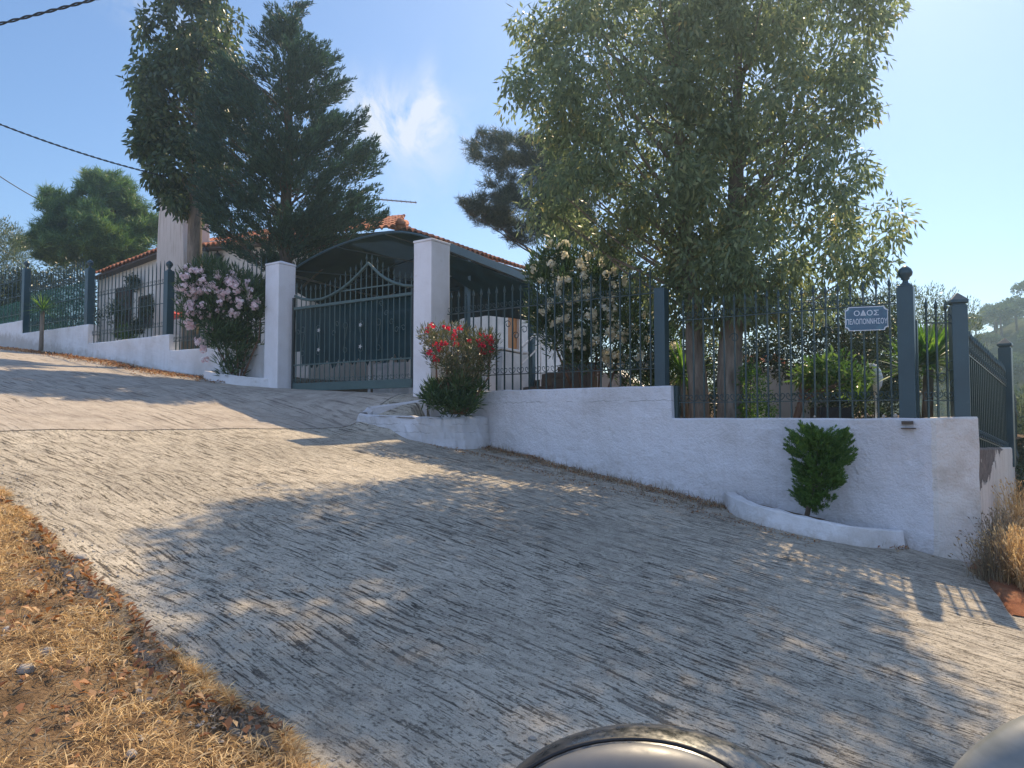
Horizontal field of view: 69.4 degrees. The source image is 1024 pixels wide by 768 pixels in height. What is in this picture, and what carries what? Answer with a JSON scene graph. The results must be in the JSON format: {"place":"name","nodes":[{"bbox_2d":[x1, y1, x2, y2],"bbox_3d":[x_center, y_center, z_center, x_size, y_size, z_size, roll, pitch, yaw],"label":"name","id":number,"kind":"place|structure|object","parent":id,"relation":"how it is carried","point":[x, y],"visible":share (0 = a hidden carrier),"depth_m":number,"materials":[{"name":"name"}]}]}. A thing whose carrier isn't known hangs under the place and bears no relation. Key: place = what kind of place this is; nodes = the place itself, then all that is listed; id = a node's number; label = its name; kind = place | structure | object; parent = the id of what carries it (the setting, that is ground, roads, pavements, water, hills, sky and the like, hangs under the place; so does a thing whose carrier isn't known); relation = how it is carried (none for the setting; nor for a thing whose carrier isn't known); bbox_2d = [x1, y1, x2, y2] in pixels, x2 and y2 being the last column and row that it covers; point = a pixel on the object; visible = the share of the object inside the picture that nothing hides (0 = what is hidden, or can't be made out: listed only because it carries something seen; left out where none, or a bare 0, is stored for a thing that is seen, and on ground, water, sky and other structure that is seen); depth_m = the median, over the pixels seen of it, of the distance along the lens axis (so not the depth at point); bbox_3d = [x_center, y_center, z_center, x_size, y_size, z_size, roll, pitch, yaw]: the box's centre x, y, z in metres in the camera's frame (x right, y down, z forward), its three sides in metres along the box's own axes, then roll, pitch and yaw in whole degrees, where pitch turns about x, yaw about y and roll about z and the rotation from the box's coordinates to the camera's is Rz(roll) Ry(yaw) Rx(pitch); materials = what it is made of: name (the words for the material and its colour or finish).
{"place":"outdoors","nodes":[
{"label":"outdoors","id":0,"kind":"place"},
{"bbox_2d":[0,0,94,25],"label":"overhead cable","id":1,"kind":"object","parent":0,"point":[74,4],"visible":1,"depth_m":9.73,"materials":[{"name":"black plastic"}]},
{"bbox_2d":[0,123,168,177],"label":"overhead cable","id":2,"kind":"object","parent":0,"point":[81,153],"visible":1,"depth_m":15.12,"materials":[{"name":"black plastic"}]},
{"bbox_2d":[131,293,154,326],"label":"garden bush","id":3,"kind":"object","parent":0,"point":[149,312],"visible":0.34,"depth_m":21.97,"materials":[{"name":"green plant"}]},
{"bbox_2d":[0,346,400,430],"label":"pavement","id":4,"kind":"structure","parent":0,"point":[39,391],"depth_m":11.33,"materials":[{"name":"stone"}]},
{"bbox_2d":[23,291,58,350],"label":"yucca","id":5,"kind":"object","parent":4,"relation":"on","point":[43,306],"visible":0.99,"depth_m":19.19,"materials":[{"name":"green plant"}]},
{"bbox_2d":[0,346,224,382],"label":"wall litter","id":6,"kind":"object","parent":4,"relation":"on","point":[128,366],"depth_m":16.14,"materials":[{"name":"plant"}]},
{"bbox_2d":[0,320,264,377],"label":"boundary wall","id":7,"kind":"structure","parent":4,"relation":"on","point":[159,352],"depth_m":17.32,"materials":[{"name":"paint"}]},
{"bbox_2d":[0,262,21,323],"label":"iron railing","id":8,"kind":"object","parent":7,"relation":"on","point":[8,298],"visible":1,"depth_m":21.42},
{"bbox_2d":[0,301,20,323],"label":"shade net","id":9,"kind":"object","parent":8,"relation":"attached to","point":[9,311],"visible":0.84,"depth_m":21.57,"materials":[{"name":"green"}]},
{"bbox_2d":[20,261,30,332],"bbox_3d":[-13.724,-2.416,20.875,0.170,2.149,0.170,-2,-3,35],"label":"fence post","id":10,"kind":"object","parent":7,"relation":"on","point":[25,288],"visible":0.94,"depth_m":20.82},
{"bbox_2d":[28,260,85,331],"bbox_3d":[-12.197,-2.311,19.795,3.300,1.740,0.041,-2,-3,35],"label":"iron railing","id":11,"kind":"object","parent":7,"relation":"on","point":[55,302],"visible":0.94,"depth_m":19.71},
{"bbox_2d":[30,281,84,331],"bbox_3d":[-12.229,-2.041,19.898,3.315,1.170,0.040,-2,-3,35],"label":"shade net","id":12,"kind":"object","parent":11,"relation":"attached to","point":[59,306],"visible":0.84,"depth_m":19.74,"materials":[{"name":"green"}]},
{"bbox_2d":[84,260,94,324],"bbox_3d":[-10.722,-2.080,18.755,0.170,2.164,0.170,-2,-3,35],"label":"fence post","id":13,"kind":"object","parent":7,"relation":"on","point":[89,290],"visible":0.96,"depth_m":18.71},
{"bbox_2d":[92,262,164,342],"bbox_3d":[-9.191,-1.918,17.671,3.333,1.740,0.041,-2,-3,35],"label":"iron railing","id":14,"kind":"object","parent":7,"relation":"on","point":[125,309],"visible":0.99,"depth_m":17.66,"materials":[{"name":"metal"}]},
{"bbox_2d":[162,261,174,334],"bbox_3d":[-7.728,-1.740,16.642,0.170,2.089,0.170,-2,-3,35],"label":"fence post","id":15,"kind":"object","parent":7,"relation":"on","point":[168,304],"visible":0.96,"depth_m":16.59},
{"bbox_2d":[173,258,266,349],"bbox_3d":[-6.170,-1.636,15.542,3.302,1.740,0.038,-2,-3,35],"label":"iron railing","id":16,"kind":"object","parent":7,"relation":"on","point":[183,337],"visible":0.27,"depth_m":16.00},
{"bbox_2d":[203,370,268,386],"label":"planter kerb","id":17,"kind":"structure","parent":4,"relation":"on","point":[242,380],"depth_m":14.01,"materials":[{"name":"paint"}]},
{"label":"planter soil","id":18,"kind":"structure","parent":17,"relation":"in","visible":0},
{"bbox_2d":[170,250,266,376],"bbox_3d":[-5.587,-1.359,14.453,2.202,2.630,1.689,0,-3,0],"label":"oleander","id":19,"kind":"object","parent":18,"relation":"on","point":[208,287],"visible":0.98,"depth_m":14.10,"materials":[{"name":"green plant"}]},
{"bbox_2d":[264,261,295,388],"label":"gate pillar","id":20,"kind":"structure","parent":4,"relation":"on","point":[280,286],"depth_m":14.06,"materials":[{"name":"paint"}]},
{"bbox_2d":[291,254,413,389],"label":"sliding gate","id":21,"kind":"structure","parent":4,"relation":"on","point":[366,330],"depth_m":13.07,"materials":[{"name":"metal"}]},
{"bbox_2d":[0,394,1023,767],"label":"road","id":22,"kind":"structure","parent":0,"point":[620,618],"depth_m":4.66,"materials":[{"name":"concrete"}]},
{"bbox_2d":[0,422,359,431],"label":"joint grit","id":23,"kind":"object","parent":22,"relation":"on","point":[164,429],"visible":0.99,"depth_m":8.79,"materials":[{"name":"stone"}]},
{"bbox_2d":[1,465,385,767],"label":"road edge rubble","id":24,"kind":"object","parent":22,"relation":"on","point":[248,690],"visible":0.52,"depth_m":3.40,"materials":[{"name":"stone"}]},
{"bbox_2d":[356,399,489,448],"bbox_3d":[-1.393,0.710,11.306,2.031,1.002,1.017,-1,-3,27],"label":"stone planter","id":25,"kind":"object","parent":22,"relation":"on","point":[471,432],"visible":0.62,"depth_m":10.88,"materials":[{"name":"paint"}]},
{"bbox_2d":[414,315,502,421],"bbox_3d":[-0.778,-0.222,10.955,1.326,1.627,1.229,0,-3,0],"label":"oleander","id":26,"kind":"object","parent":25,"relation":"in","point":[449,394],"visible":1,"depth_m":10.74,"materials":[{"name":"green plant"}]},
{"bbox_2d":[4,436,1023,767],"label":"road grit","id":27,"kind":"object","parent":22,"relation":"on","point":[500,586],"visible":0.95,"depth_m":5.23,"materials":[{"name":"stone"}]},
{"bbox_2d":[424,443,818,543],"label":"road litter","id":28,"kind":"object","parent":22,"relation":"on","point":[524,468],"visible":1,"depth_m":8.90,"materials":[{"name":"brown plant"}]},
{"bbox_2d":[480,442,908,549],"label":"wall foot weeds","id":29,"kind":"object","parent":22,"relation":"on","point":[630,480],"depth_m":9.60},
{"bbox_2d":[479,445,909,551],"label":"wall foot litter","id":30,"kind":"object","parent":22,"relation":"on","point":[629,484],"depth_m":9.64,"materials":[{"name":"brown plant"}]},
{"bbox_2d":[724,490,904,548],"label":"planter kerb","id":31,"kind":"structure","parent":22,"relation":"on","point":[739,506],"depth_m":7.88,"materials":[{"name":"paint"}]},
{"bbox_2d":[759,504,830,521],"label":"planter soil","id":32,"kind":"structure","parent":31,"relation":"in","point":[801,514],"depth_m":8.47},
{"bbox_2d":[783,419,858,516],"bbox_3d":[3.434,0.948,8.246,0.744,1.118,0.602,0,-3,0],"label":"dwarf conifer","id":33,"kind":"object","parent":32,"relation":"on","point":[810,495],"visible":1,"depth_m":8.12,"materials":[{"name":"green plant"}]},
{"bbox_2d":[0,393,1023,767],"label":"ground","id":34,"kind":"structure","parent":0,"point":[42,693],"depth_m":2.80,"materials":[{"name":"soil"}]},
{"bbox_2d":[16,663,35,673],"bbox_3d":[-1.932,1.135,2.940,0.066,0.043,0.064,0,-3,0],"label":"stone","id":35,"kind":"object","parent":34,"relation":"on","point":[20,669],"visible":0.88,"depth_m":2.92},
{"bbox_2d":[0,509,189,766],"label":"dry grass tufts","id":36,"kind":"object","parent":34,"relation":"on","point":[88,713],"visible":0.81,"depth_m":2.85,"materials":[{"name":"plant"}]},
{"bbox_2d":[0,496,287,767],"bbox_3d":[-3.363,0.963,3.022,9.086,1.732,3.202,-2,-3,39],"label":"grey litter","id":37,"kind":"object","parent":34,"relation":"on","point":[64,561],"visible":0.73,"depth_m":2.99,"materials":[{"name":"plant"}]},
{"bbox_2d":[0,509,287,753],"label":"verge pebbles","id":38,"kind":"object","parent":34,"relation":"on","point":[142,738],"visible":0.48,"depth_m":3.03,"materials":[{"name":"stone"}]},
{"bbox_2d":[0,495,292,767],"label":"fallen leaves","id":39,"kind":"object","parent":34,"relation":"on","point":[272,726],"visible":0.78,"depth_m":3.27,"materials":[{"name":"plant"}]},
{"bbox_2d":[439,386,981,566],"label":"boundary wall","id":40,"kind":"structure","parent":34,"relation":"on","point":[919,485],"depth_m":8.94,"materials":[{"name":"paint"}]},
{"bbox_2d":[447,269,653,390],"bbox_3d":[0.439,-0.728,10.870,3.598,1.615,0.045,-2,-3,35],"label":"iron railing","id":41,"kind":"object","parent":40,"relation":"on","point":[520,306],"visible":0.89,"depth_m":10.63,"materials":[{"name":"metal"}]},
{"bbox_2d":[654,287,668,385],"bbox_3d":[1.980,-0.620,9.787,0.150,1.300,0.150,-2,-3,35],"label":"fence post","id":42,"kind":"object","parent":40,"relation":"on","point":[661,335],"visible":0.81,"depth_m":9.73,"materials":[{"name":"metal"}]},
{"bbox_2d":[673,386,680,417],"bbox_3d":[2.154,0.235,9.664,0.060,0.420,0.100,-2,-3,35],"label":"step channel","id":43,"kind":"object","parent":40,"relation":"attached to","point":[677,413],"visible":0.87,"depth_m":9.62,"materials":[{"name":"grey metal"}]},
{"bbox_2d":[678,278,898,417],"bbox_3d":[3.217,-0.378,8.908,2.547,1.575,0.045,-2,-3,35],"label":"iron railing","id":44,"kind":"object","parent":40,"relation":"on","point":[813,309],"visible":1,"depth_m":8.85,"materials":[{"name":"metal"}]},
{"bbox_2d":[845,306,887,330],"bbox_3d":[3.974,-0.734,8.293,0.440,0.270,0.007,-1,-3,19],"label":"street sign","id":45,"kind":"object","parent":44,"relation":"attached to","point":[868,318],"visible":1,"depth_m":8.29,"materials":[{"name":"blue metal"}]},
{"bbox_2d":[896,265,917,417],"bbox_3d":[4.339,-0.468,8.127,0.165,1.683,0.165,-2,-3,35],"label":"fence post","id":46,"kind":"object","parent":40,"relation":"on","point":[906,345],"visible":0.99,"depth_m":8.06,"materials":[{"name":"metal"}]},
{"bbox_2d":[916,320,919,417],"bbox_3d":[4.460,-0.164,8.163,0.050,1.080,0.070,-2,-3,35],"label":"gate channel","id":47,"kind":"object","parent":40,"relation":"on","point":[917,354],"visible":0.42,"depth_m":8.13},
{"bbox_2d":[921,298,952,417],"bbox_3d":[4.598,-0.284,8.001,0.316,1.305,0.042,0,-3,0],"label":"iron railing","id":48,"kind":"object","parent":40,"relation":"on","point":[926,323],"visible":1,"depth_m":8.00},
{"bbox_2d":[946,293,970,416],"bbox_3d":[4.836,-0.213,7.998,0.174,1.562,0.174,-1,-3,16],"label":"fence post","id":49,"kind":"object","parent":40,"relation":"on","point":[959,374],"visible":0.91,"depth_m":7.93,"materials":[{"name":"metal"}]},
{"bbox_2d":[516,715,1023,767],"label":"motorcycle","id":50,"kind":"object","parent":34,"relation":"on","point":[640,745],"visible":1,"depth_m":0.73,"materials":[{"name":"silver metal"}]},
{"bbox_2d":[970,559,1023,615],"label":"red earth","id":51,"kind":"structure","parent":34,"relation":"on","point":[1011,596],"depth_m":6.38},
{"bbox_2d":[932,532,1021,583],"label":"dry weed","id":52,"kind":"object","parent":51,"relation":"on","point":[990,558],"visible":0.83,"depth_m":6.95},
{"bbox_2d":[958,519,1023,584],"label":"dry weed","id":53,"kind":"object","parent":51,"relation":"on","point":[1017,541],"visible":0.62,"depth_m":6.90,"materials":[{"name":"plant"}]},
{"bbox_2d":[959,507,1023,556],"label":"dry weed","id":54,"kind":"object","parent":51,"relation":"on","point":[991,528],"visible":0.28,"depth_m":7.72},
{"bbox_2d":[988,530,1023,591],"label":"dry weed","id":55,"kind":"object","parent":51,"relation":"on","point":[1020,567],"visible":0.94,"depth_m":6.67,"materials":[{"name":"plant"}]},
{"bbox_2d":[979,447,1015,551],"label":"side wall","id":56,"kind":"structure","parent":34,"relation":"on","point":[995,465],"depth_m":8.95,"materials":[{"name":"paint"}]},
{"bbox_2d":[968,331,1008,447],"bbox_3d":[5.958,0.196,9.296,0.058,1.633,3.258,-2,-3,41],"label":"iron railing","id":57,"kind":"object","parent":56,"relation":"on","point":[988,398],"visible":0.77,"depth_m":9.31,"materials":[{"name":"grey"}]},
{"bbox_2d":[997,338,1015,466],"bbox_3d":[7.091,0.257,10.599,0.179,1.842,0.179,-2,-3,41],"label":"fence post","id":58,"kind":"object","parent":56,"relation":"on","point":[1005,352],"visible":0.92,"depth_m":10.53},
{"bbox_2d":[992,477,1023,541],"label":"dry weed","id":59,"kind":"object","parent":34,"relation":"on","point":[1017,507],"visible":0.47,"depth_m":8.81,"materials":[{"name":"plant"}]},
{"bbox_2d":[1015,456,1023,510],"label":"wild bush","id":60,"kind":"object","parent":34,"relation":"on","point":[1021,468],"visible":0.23,"depth_m":10.74,"materials":[{"name":"green plant"}]},
{"bbox_2d":[0,0,1023,384],"label":"sky","id":61,"kind":"structure","parent":0,"point":[952,141],"materials":[{"name":"blue"}]},
{"bbox_2d":[296,377,1023,439],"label":"garden ground","id":62,"kind":"structure","parent":0,"point":[1019,436],"depth_m":16.73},
{"bbox_2d":[0,214,39,305],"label":"olive tree","id":63,"kind":"object","parent":62,"relation":"on","point":[10,254],"visible":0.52,"depth_m":24.39,"materials":[{"name":"green plant"}]},
{"bbox_2d":[0,257,103,340],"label":"hedge bush","id":64,"kind":"object","parent":62,"relation":"on","point":[41,272],"visible":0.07,"depth_m":24.65,"materials":[{"name":"green plant"}]},
{"bbox_2d":[2,164,158,287],"bbox_3d":[-16.624,-4.384,29.341,6.092,8.664,5.364,0,-3,0],"label":"pine tree","id":65,"kind":"object","parent":62,"relation":"on","point":[111,217],"visible":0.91,"depth_m":28.51,"materials":[{"name":"green plant"}]},
{"bbox_2d":[126,316,145,334],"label":"garden bush","id":66,"kind":"object","parent":62,"relation":"on","point":[134,323],"visible":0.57,"depth_m":22.36,"materials":[{"name":"green plant"}]},
{"bbox_2d":[116,0,249,349],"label":"broadleaf tree","id":67,"kind":"object","parent":62,"relation":"on","point":[158,132],"visible":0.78,"depth_m":16.72,"materials":[{"name":"green plant"}]},
{"bbox_2d":[184,0,390,294],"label":"cypress tree","id":68,"kind":"object","parent":62,"relation":"on","point":[324,217],"visible":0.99,"depth_m":15.35,"materials":[{"name":"green plant"}]},
{"bbox_2d":[95,198,562,380],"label":"house","id":69,"kind":"structure","parent":62,"relation":"on","point":[172,243],"depth_m":21.68,"materials":[{"name":"white paint"}]},
{"bbox_2d":[99,295,128,326],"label":"potted plant","id":70,"kind":"object","parent":69,"relation":"on","point":[116,314],"visible":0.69,"depth_m":23.79,"materials":[{"name":"green plant"}]},
{"bbox_2d":[115,286,131,337],"bbox_3d":[-12.789,-2.365,24.298,0.992,1.618,0.096,-2,-3,35],"label":"door","id":71,"kind":"structure","parent":69,"relation":"in","point":[120,293],"depth_m":24.28,"materials":[{"name":"brown wood"}]},
{"bbox_2d":[138,295,150,327],"bbox_3d":[-11.668,-2.298,23.510,0.759,1.027,0.096,-2,-3,35],"label":"window","id":72,"kind":"structure","parent":69,"relation":"in","point":[146,296],"depth_m":23.53,"materials":[{"name":"black glass"}]},
{"bbox_2d":[508,318,516,348],"bbox_3d":[-0.024,-1.509,22.898,0.103,1.164,0.757,-1,-3,28],"label":"door","id":73,"kind":"structure","parent":69,"relation":"in","point":[509,319],"depth_m":22.98,"materials":[{"name":"orange wood"}]},
{"bbox_2d":[368,360,411,393],"bbox_3d":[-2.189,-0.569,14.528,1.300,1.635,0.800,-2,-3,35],"label":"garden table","id":74,"kind":"object","parent":62,"relation":"on","point":[390,389],"depth_m":14.56,"materials":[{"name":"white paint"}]},
{"bbox_2d":[295,230,535,386],"bbox_3d":[-2.111,-1.072,15.544,4.941,3.354,3.518,-2,-3,35],"label":"carport","id":75,"kind":"object","parent":62,"relation":"on","point":[470,271],"visible":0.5,"depth_m":15.27,"materials":[{"name":"blue paint"}]},
{"bbox_2d":[413,238,449,416],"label":"gate pillar","id":76,"kind":"structure","parent":62,"relation":"on","point":[431,278],"depth_m":11.84,"materials":[{"name":"paint"}]},
{"bbox_2d":[373,357,495,404],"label":"garden parapet","id":77,"kind":"structure","parent":62,"relation":"on","point":[406,390],"depth_m":15.34,"materials":[{"name":"white paint"}]},
{"bbox_2d":[492,347,527,389],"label":"terrace wall","id":78,"kind":"structure","parent":62,"relation":"on","point":[508,365],"depth_m":15.07,"materials":[{"name":"white paint"}]},
{"bbox_2d":[453,124,603,364],"bbox_3d":[0.514,-3.225,20.134,4.341,7.892,3.336,0,-3,0],"label":"pine tree","id":79,"kind":"object","parent":62,"relation":"on","point":[498,205],"visible":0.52,"depth_m":19.75,"materials":[{"name":"green plant"}]},
{"bbox_2d":[522,326,602,389],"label":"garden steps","id":80,"kind":"structure","parent":62,"relation":"on","point":[559,381],"depth_m":14.93,"materials":[{"name":"grey concrete"}]},
{"bbox_2d":[518,228,686,387],"bbox_3d":[1.523,-1.123,12.279,2.915,3.058,2.382,0,-3,0],"label":"oleander","id":81,"kind":"object","parent":62,"relation":"on","point":[564,262],"visible":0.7,"depth_m":11.78,"materials":[{"name":"green plant"}]},
{"bbox_2d":[597,372,643,386],"bbox_3d":[2.106,0.241,14.086,0.476,0.997,1.420,3,-4,-44],"label":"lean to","id":82,"kind":"object","parent":62,"relation":"on","point":[605,381],"visible":0.03,"depth_m":14.25,"materials":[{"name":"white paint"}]},
{"bbox_2d":[493,0,767,417],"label":"broadleaf tree","id":83,"kind":"object","parent":62,"relation":"on","point":[636,221],"visible":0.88,"depth_m":9.99,"materials":[{"name":"green plant"}]},
{"bbox_2d":[652,340,715,417],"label":"yucca","id":84,"kind":"object","parent":62,"relation":"on","point":[678,369],"visible":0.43,"depth_m":11.55,"materials":[{"name":"green plant"}]},
{"bbox_2d":[648,332,766,417],"bbox_3d":[3.556,-0.070,13.617,2.299,1.970,2.039,0,-3,0],"label":"hedge bush","id":85,"kind":"object","parent":62,"relation":"on","point":[708,362],"visible":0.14,"depth_m":13.20,"materials":[{"name":"green plant"}]},
{"bbox_2d":[733,357,778,417],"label":"bush","id":86,"kind":"object","parent":62,"relation":"on","point":[751,412],"visible":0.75,"depth_m":9.80,"materials":[{"name":"green plant"}]},
{"bbox_2d":[651,0,928,417],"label":"broadleaf tree","id":87,"kind":"object","parent":62,"relation":"on","point":[791,21],"visible":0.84,"depth_m":9.67,"materials":[{"name":"green plant"}]},
{"bbox_2d":[744,353,853,418],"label":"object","id":88,"kind":"structure","parent":62,"relation":"on","point":[785,406],"depth_m":14.98,"materials":[{"name":"concrete"}]},
{"bbox_2d":[810,407,851,417],"bbox_3d":[4.132,0.412,9.591,0.410,0.220,0.330,0,-3,0],"label":"planter crate","id":89,"kind":"object","parent":62,"relation":"on","point":[821,412],"visible":0.44,"depth_m":9.43,"materials":[{"name":"black plastic"}]},
{"bbox_2d":[784,345,880,417],"bbox_3d":[4.436,0.000,10.212,1.223,1.127,1.225,0,-3,0],"label":"glossy bush","id":90,"kind":"object","parent":62,"relation":"on","point":[845,376],"visible":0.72,"depth_m":10.03,"materials":[{"name":"green plant"}]},
{"bbox_2d":[746,286,934,418],"bbox_3d":[5.718,-0.449,13.240,3.105,2.702,2.485,0,-3,0],"label":"hedge bush","id":91,"kind":"object","parent":62,"relation":"on","point":[857,343],"visible":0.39,"depth_m":12.81,"materials":[{"name":"green plant"}]},
{"bbox_2d":[832,378,888,415],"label":"yucca","id":92,"kind":"object","parent":62,"relation":"on","point":[858,389],"visible":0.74,"depth_m":9.57,"materials":[{"name":"green plant"}]},
{"bbox_2d":[869,363,882,417],"bbox_3d":[5.115,0.162,10.404,0.300,0.914,0.300,0,-3,0],"label":"garden lamp","id":93,"kind":"object","parent":62,"relation":"on","point":[875,380],"visible":0.5,"depth_m":10.38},
{"bbox_2d":[867,331,949,417],"bbox_3d":[5.059,-0.145,9.418,1.226,1.248,1.253,0,-3,0],"label":"yucca","id":94,"kind":"object","parent":62,"relation":"on","point":[921,359],"visible":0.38,"depth_m":9.29,"materials":[{"name":"green plant"}]},
{"bbox_2d":[831,277,990,404],"bbox_3d":[8.537,-0.634,16.056,3.163,3.332,2.872,0,-3,0],"label":"olive tree","id":95,"kind":"object","parent":62,"relation":"on","point":[918,297],"visible":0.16,"depth_m":15.58,"materials":[{"name":"green plant"}]},
{"bbox_2d":[884,318,987,417],"bbox_3d":[5.296,-0.232,9.396,1.235,1.409,1.369,0,-3,0],"label":"yucca","id":96,"kind":"object","parent":62,"relation":"on","point":[931,342],"visible":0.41,"depth_m":9.35,"materials":[{"name":"green plant"}]},
{"bbox_2d":[1014,393,1018,464],"bbox_3d":[8.075,0.613,11.935,0.057,1.635,3.104,-2,-3,36],"label":"iron railing","id":97,"kind":"object","parent":62,"relation":"on","point":[1016,415],"visible":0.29,"depth_m":12.72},
{"bbox_2d":[1014,382,1023,483],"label":"wild bush","id":98,"kind":"object","parent":62,"relation":"on","point":[1020,411],"visible":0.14,"depth_m":14.67,"materials":[{"name":"green plant"}]},
{"bbox_2d":[708,318,1023,419],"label":"hill","id":99,"kind":"structure","parent":0,"point":[1010,334],"depth_m":73.51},
{"bbox_2d":[920,398,949,415],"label":"hill pine","id":100,"kind":"object","parent":99,"relation":"on","point":[943,407],"visible":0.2,"depth_m":66.23,"materials":[{"name":"green plant"}]},
{"bbox_2d":[974,331,1003,346],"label":"hill pine","id":101,"kind":"object","parent":99,"relation":"on","point":[994,338],"visible":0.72,"depth_m":71.65,"materials":[{"name":"green plant"}]},
{"bbox_2d":[976,301,1022,338],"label":"hill pine","id":102,"kind":"object","parent":99,"relation":"on","point":[996,311],"visible":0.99,"depth_m":74.98,"materials":[{"name":"green plant"}]},
{"bbox_2d":[999,295,1023,330],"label":"hill pine","id":103,"kind":"object","parent":99,"relation":"on","point":[1019,300],"visible":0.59,"depth_m":76.42,"materials":[{"name":"green plant"}]},
{"bbox_2d":[1010,280,1023,296],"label":"hill pine","id":104,"kind":"object","parent":99,"relation":"on","point":[1019,286],"visible":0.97,"depth_m":79.39,"materials":[{"name":"green plant"}]},
{"bbox_2d":[1013,355,1023,383],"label":"hill pine","id":105,"kind":"object","parent":99,"relation":"on","point":[1018,364],"visible":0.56,"depth_m":64.41,"materials":[{"name":"green plant"}]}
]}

